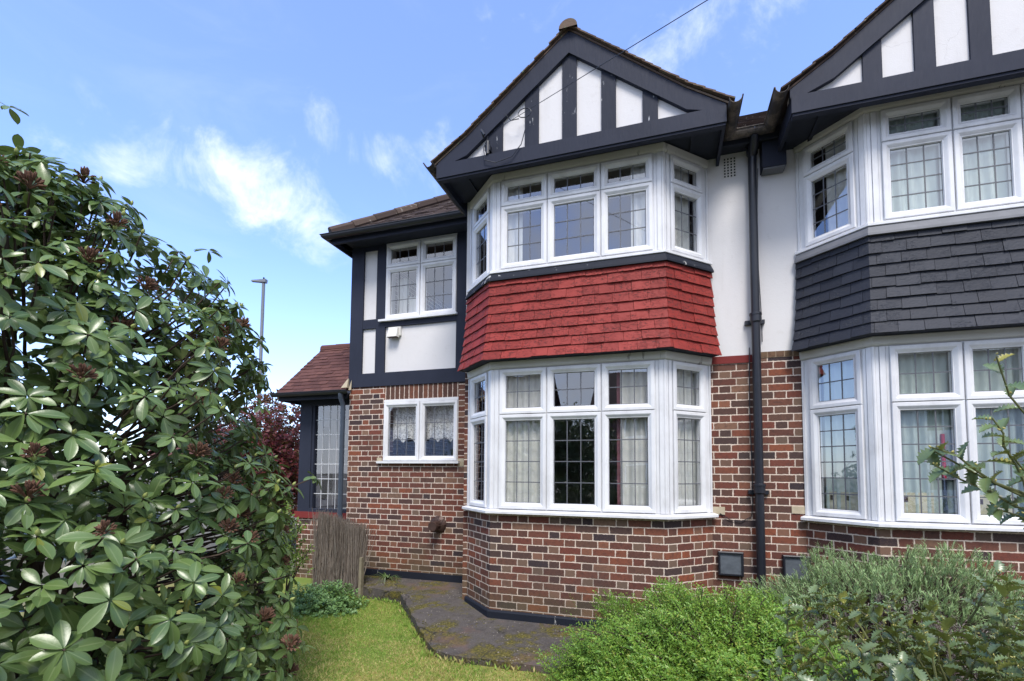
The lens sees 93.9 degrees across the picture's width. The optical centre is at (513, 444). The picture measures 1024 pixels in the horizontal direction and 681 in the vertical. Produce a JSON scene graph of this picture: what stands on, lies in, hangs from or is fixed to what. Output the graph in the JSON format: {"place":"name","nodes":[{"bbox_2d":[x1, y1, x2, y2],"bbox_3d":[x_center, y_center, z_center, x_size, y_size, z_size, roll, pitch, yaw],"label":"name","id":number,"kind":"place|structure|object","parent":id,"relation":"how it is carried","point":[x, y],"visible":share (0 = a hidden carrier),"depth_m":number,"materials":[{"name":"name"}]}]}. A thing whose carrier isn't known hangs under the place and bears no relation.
{"place":"outdoors","nodes":[
{"label":"outdoors","id":0,"kind":"place"},
{"bbox_2d":[147,432,273,491],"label":"house","id":1,"kind":"structure","parent":0,"point":[177,448],"depth_m":36.66,"materials":[{"name":"brown brick"}]},
{"bbox_2d":[99,592,579,680],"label":"grass","id":2,"kind":"structure","parent":0,"point":[339,652],"depth_m":4.26,"materials":[{"name":"green plant"}]},
{"bbox_2d":[1,474,836,680],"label":"ground","id":3,"kind":"structure","parent":0,"point":[302,580],"depth_m":4.51,"materials":[{"name":"green plant"}]},
{"bbox_2d":[1,472,167,552],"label":"garden hedge","id":4,"kind":"object","parent":3,"relation":"on","point":[71,506],"visible":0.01,"depth_m":9.09,"materials":[{"name":"green plant"}]},
{"bbox_2d":[0,102,321,680],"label":"rhododendron","id":5,"kind":"object","parent":3,"relation":"on","point":[66,635],"visible":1,"depth_m":2.52,"materials":[{"name":"green plant"}]},
{"bbox_2d":[188,389,300,530],"bbox_3d":[-5.263,0.462,9.811,3.072,3.426,2.669,-1,-4,18],"label":"maple tree","id":6,"kind":"object","parent":3,"relation":"on","point":[283,445],"visible":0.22,"depth_m":9.38,"materials":[{"name":"red plant"}]},
{"bbox_2d":[251,277,267,416],"bbox_3d":[-8.493,-1.546,15.708,0.500,8.070,0.180,0,-3,0],"label":"street lamp","id":7,"kind":"object","parent":3,"relation":"on","point":[263,281],"visible":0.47,"depth_m":15.85,"materials":[{"name":"metal"}]},
{"bbox_2d":[225,480,314,630],"bbox_3d":[-2.593,1.143,5.011,0.878,1.548,0.874,-1,-4,18],"label":"green shrub","id":8,"kind":"object","parent":3,"relation":"on","point":[289,546],"visible":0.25,"depth_m":5.02,"materials":[{"name":"green plant"}]},
{"bbox_2d":[281,580,368,618],"bbox_3d":[-2.320,1.818,5.761,1.228,0.384,0.912,-1,-4,18],"label":"ground cover plant","id":9,"kind":"object","parent":3,"relation":"on","point":[319,595],"visible":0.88,"depth_m":5.62,"materials":[{"name":"green plant"}]},
{"bbox_2d":[308,510,378,597],"bbox_3d":[-2.303,1.431,6.458,1.256,1.134,0.244,-1,-4,29],"label":"brushwood screen","id":10,"kind":"object","parent":3,"relation":"on","point":[340,549],"visible":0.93,"depth_m":6.43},
{"bbox_2d":[351,593,558,673],"bbox_3d":[-0.839,1.873,4.827,0.794,0.061,3.944,4,-5,-45],"label":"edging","id":11,"kind":"object","parent":3,"relation":"on","point":[418,638],"visible":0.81,"depth_m":4.30,"materials":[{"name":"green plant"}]},
{"bbox_2d":[269,18,768,628],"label":"semi detached house","id":12,"kind":"structure","parent":3,"relation":"on","point":[581,304],"depth_m":4.99,"materials":[{"name":"brick"}]},
{"bbox_2d":[397,278,408,313],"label":"curtain","id":13,"kind":"object","parent":12,"relation":"hanging from","point":[402,304],"visible":0.64,"depth_m":7.11,"materials":[{"name":"white fabric"}]},
{"bbox_2d":[393,407,415,442],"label":"lace curtain","id":14,"kind":"object","parent":12,"relation":"hanging from","point":[401,428],"visible":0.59,"depth_m":6.90,"materials":[{"name":"fabric"}]},
{"bbox_2d":[409,297,415,311],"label":"curtain","id":15,"kind":"object","parent":12,"relation":"hanging from","point":[412,305],"visible":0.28,"depth_m":7.06,"materials":[{"name":"white fabric"}]},
{"bbox_2d":[383,400,458,460],"bbox_3d":[-1.293,-0.188,6.688,1.160,0.837,0.089,-1,-4,18],"label":"window","id":16,"kind":"structure","parent":12,"relation":"in","point":[420,439],"depth_m":6.65,"materials":[{"name":"white plastic"}]},
{"bbox_2d":[385,234,456,318],"bbox_3d":[-1.307,-2.370,6.827,1.125,1.110,0.089,-1,-4,18],"label":"window","id":17,"kind":"structure","parent":12,"relation":"in","point":[422,264],"depth_m":6.79,"materials":[{"name":"white plastic"}]},
{"bbox_2d":[426,406,453,441],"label":"lace curtain","id":18,"kind":"object","parent":12,"relation":"hanging from","point":[448,425],"visible":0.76,"depth_m":6.73,"materials":[{"name":"fabric"}]},
{"bbox_2d":[469,372,487,507],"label":"window","id":19,"kind":"structure","parent":12,"relation":"in","point":[477,418],"depth_m":5.55,"materials":[{"name":"white plastic"}]},
{"bbox_2d":[472,188,489,285],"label":"window","id":20,"kind":"structure","parent":12,"relation":"in","point":[480,223],"depth_m":5.65,"materials":[{"name":"white plastic"}]},
{"bbox_2d":[508,188,522,262],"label":"curtain","id":21,"kind":"object","parent":12,"relation":"hanging from","point":[513,234],"visible":0.63,"depth_m":5.32,"materials":[{"name":"white fabric"}]},
{"bbox_2d":[507,375,539,502],"bbox_3d":[0.141,-0.080,5.136,0.460,1.410,0.044,-1,-4,18],"label":"curtain","id":22,"kind":"object","parent":12,"relation":"hanging from","point":[531,399],"visible":0.62,"depth_m":5.14,"materials":[{"name":"white fabric"}]},
{"bbox_2d":[498,360,655,513],"bbox_3d":[0.624,-0.071,4.914,1.610,1.497,0.089,-1,-4,18],"label":"window","id":23,"kind":"structure","parent":12,"relation":"in","point":[601,411],"depth_m":4.87,"materials":[{"name":"white plastic"}]},
{"bbox_2d":[501,154,653,269],"bbox_3d":[0.642,-2.420,5.053,1.610,1.000,0.089,-1,-4,18],"label":"window","id":24,"kind":"structure","parent":12,"relation":"in","point":[602,190],"depth_m":5.01,"materials":[{"name":"white plastic"}]},
{"bbox_2d":[494,0,707,130],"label":"overhead cable","id":25,"kind":"object","parent":12,"relation":"attached to","point":[610,59],"visible":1,"depth_m":3.66,"materials":[{"name":"black paint"}]},
{"bbox_2d":[617,371,620,504],"bbox_3d":[1.072,-0.089,4.855,0.036,1.410,0.006,-1,-4,29],"label":"curtain edge","id":26,"kind":"object","parent":12,"relation":"hanging from","point":[618,453],"visible":0.84,"depth_m":4.85,"materials":[{"name":"white fabric"}]},
{"bbox_2d":[620,369,647,505],"bbox_3d":[1.247,-0.092,4.785,0.340,1.410,0.043,-1,-4,18],"label":"curtain","id":27,"kind":"object","parent":12,"relation":"hanging from","point":[641,454],"visible":0.61,"depth_m":4.79,"materials":[{"name":"white fabric"}]},
{"bbox_2d":[631,165,645,246],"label":"curtain","id":28,"kind":"object","parent":12,"relation":"hanging from","point":[639,219],"visible":0.45,"depth_m":4.91,"materials":[{"name":"white fabric"}]},
{"bbox_2d":[674,168,688,249],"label":"curtain","id":29,"kind":"object","parent":12,"relation":"hanging from","point":[685,219],"visible":0.39,"depth_m":4.99,"materials":[{"name":"white fabric"}]},
{"bbox_2d":[669,154,703,258],"bbox_3d":[1.762,-2.420,4.918,0.456,1.000,0.089,2,-4,-26],"label":"window","id":30,"kind":"structure","parent":12,"relation":"in","point":[694,193],"depth_m":4.92,"materials":[{"name":"white plastic"}]},
{"bbox_2d":[677,370,697,505],"bbox_3d":[1.744,-0.084,4.853,0.350,1.410,0.042,2,-4,-26],"label":"curtain","id":31,"kind":"object","parent":12,"relation":"hanging from","point":[687,474],"visible":0.56,"depth_m":4.86,"materials":[{"name":"white fabric"}]},
{"bbox_2d":[671,361,707,513],"bbox_3d":[1.744,-0.070,4.780,0.456,1.497,0.089,2,-4,-26],"label":"window","id":32,"kind":"structure","parent":12,"relation":"in","point":[697,412],"depth_m":4.79,"materials":[{"name":"white plastic"}]},
{"bbox_2d":[535,575,881,680],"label":"box honeysuckle","id":33,"kind":"object","parent":3,"relation":"on","point":[661,642],"visible":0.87,"depth_m":3.40,"materials":[{"name":"green plant"}]},
{"bbox_2d":[723,538,1023,680],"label":"lavender bush","id":34,"kind":"object","parent":3,"relation":"on","point":[895,582],"visible":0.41,"depth_m":3.58,"materials":[{"name":"green plant"}]},
{"bbox_2d":[734,353,1023,680],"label":"holly bush","id":35,"kind":"object","parent":3,"relation":"on","point":[983,652],"visible":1,"depth_m":1.81,"materials":[{"name":"green plant"}]},
{"bbox_2d":[738,0,1023,661],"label":"semi detached house","id":36,"kind":"structure","parent":3,"relation":"on","point":[874,287],"depth_m":4.09,"materials":[{"name":"paint"}]},
{"bbox_2d":[802,121,856,247],"bbox_3d":[3.000,-2.433,4.525,0.089,1.000,0.456,2,-4,-28],"label":"window","id":37,"kind":"structure","parent":36,"relation":"in","point":[812,174],"depth_m":4.51,"materials":[{"name":"white plastic"}]},
{"bbox_2d":[826,491,836,508],"bbox_3d":[2.989,0.546,4.473,0.032,0.215,0.100,2,-4,-28],"label":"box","id":38,"kind":"object","parent":36,"relation":"on","point":[831,500],"visible":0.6,"depth_m":4.46,"materials":[{"name":"cardboard"}]},
{"bbox_2d":[825,137,847,231],"bbox_3d":[3.094,-2.435,4.488,0.033,0.940,0.280,2,-4,-30],"label":"curtain","id":39,"kind":"object","parent":36,"relation":"hanging from","point":[842,202],"visible":0.52,"depth_m":4.53,"materials":[{"name":"white fabric"}]},
{"bbox_2d":[809,349,867,519],"bbox_3d":[2.982,-0.084,4.387,0.089,1.497,0.456,2,-4,-28],"label":"window","id":40,"kind":"structure","parent":36,"relation":"in","point":[819,409],"depth_m":4.38,"materials":[{"name":"white plastic"}]},
{"bbox_2d":[823,360,857,508],"bbox_3d":[3.058,-0.102,4.387,0.043,1.410,0.360,2,-4,-29],"label":"curtain","id":41,"kind":"object","parent":36,"relation":"hanging from","point":[849,423],"visible":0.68,"depth_m":4.42,"materials":[{"name":"white fabric"}]},
{"bbox_2d":[841,492,857,509],"bbox_3d":[3.079,0.537,4.306,0.032,0.215,0.220,2,-4,-28],"label":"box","id":42,"kind":"object","parent":36,"relation":"on","point":[853,502],"visible":0.45,"depth_m":4.33,"materials":[{"name":"beige cardboard"}]},
{"bbox_2d":[889,113,940,211],"bbox_3d":[3.501,-2.448,4.212,0.445,0.940,0.044,-1,-4,18],"label":"curtain","id":43,"kind":"object","parent":36,"relation":"hanging from","point":[915,185],"visible":0.54,"depth_m":4.20,"materials":[{"name":"white fabric"}]},
{"bbox_2d":[904,492,933,512],"bbox_3d":[3.416,0.520,4.061,0.250,0.225,0.032,-1,-4,18],"label":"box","id":44,"kind":"object","parent":36,"relation":"on","point":[911,503],"visible":0.38,"depth_m":4.05,"materials":[{"name":"beige cardboard"}]},
{"bbox_2d":[898,352,954,513],"bbox_3d":[3.484,-0.117,4.075,0.445,1.410,0.044,-1,-4,18],"label":"curtain","id":45,"kind":"object","parent":36,"relation":"hanging from","point":[927,435],"visible":0.62,"depth_m":4.07,"materials":[{"name":"white fabric"}]},
{"bbox_2d":[940,434,954,513],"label":"curtain","id":46,"kind":"object","parent":36,"relation":"on","point":[942,437],"visible":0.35,"depth_m":3.99,"materials":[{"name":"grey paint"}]},
{"bbox_2d":[876,84,1023,220],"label":"window","id":47,"kind":"structure","parent":36,"relation":"in","point":[949,133],"depth_m":4.04,"materials":[{"name":"white plastic"}]},
{"bbox_2d":[885,338,1023,525],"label":"window","id":48,"kind":"structure","parent":36,"relation":"in","point":[962,400],"depth_m":3.93,"materials":[{"name":"white plastic"}]},
{"bbox_2d":[961,101,1008,201],"bbox_3d":[4.214,-2.456,3.985,0.980,0.940,0.044,-1,-4,18],"label":"curtain","id":49,"kind":"object","parent":36,"relation":"hanging from","point":[986,158],"visible":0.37,"depth_m":4.05,"materials":[{"name":"white fabric"}]},
{"bbox_2d":[980,495,1014,514],"bbox_3d":[3.912,0.520,3.904,0.270,0.215,0.032,-1,-4,18],"label":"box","id":50,"kind":"object","parent":36,"relation":"on","point":[984,502],"visible":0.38,"depth_m":3.91,"materials":[{"name":"beige cardboard"}]},
{"bbox_2d":[973,348,1023,514],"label":"curtain","id":51,"kind":"object","parent":36,"relation":"hanging from","point":[981,378],"visible":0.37,"depth_m":3.92,"materials":[{"name":"white fabric"}]},
{"bbox_2d":[0,0,884,472],"label":"sky","id":52,"kind":"structure","parent":0,"point":[245,131],"materials":[{"name":"blue"}]},
{"bbox_2d":[357,575,754,680],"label":"path","id":53,"kind":"structure","parent":0,"point":[449,604],"depth_m":4.69,"materials":[{"name":"concrete"}]},
{"bbox_2d":[369,573,399,582],"bbox_3d":[-1.749,1.845,6.495,0.652,0.165,0.516,-1,-4,18],"label":"grassy plant","id":54,"kind":"object","parent":53,"relation":"on","point":[386,576],"visible":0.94,"depth_m":6.53,"materials":[{"name":"green plant"}]},
{"bbox_2d":[365,576,563,665],"bbox_3d":[-0.395,1.816,5.132,4.518,0.115,1.417,-3,-5,42],"label":"moss","id":55,"kind":"object","parent":53,"relation":"on","point":[474,629],"visible":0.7,"depth_m":4.76,"materials":[{"name":"green plant"}]}
]}

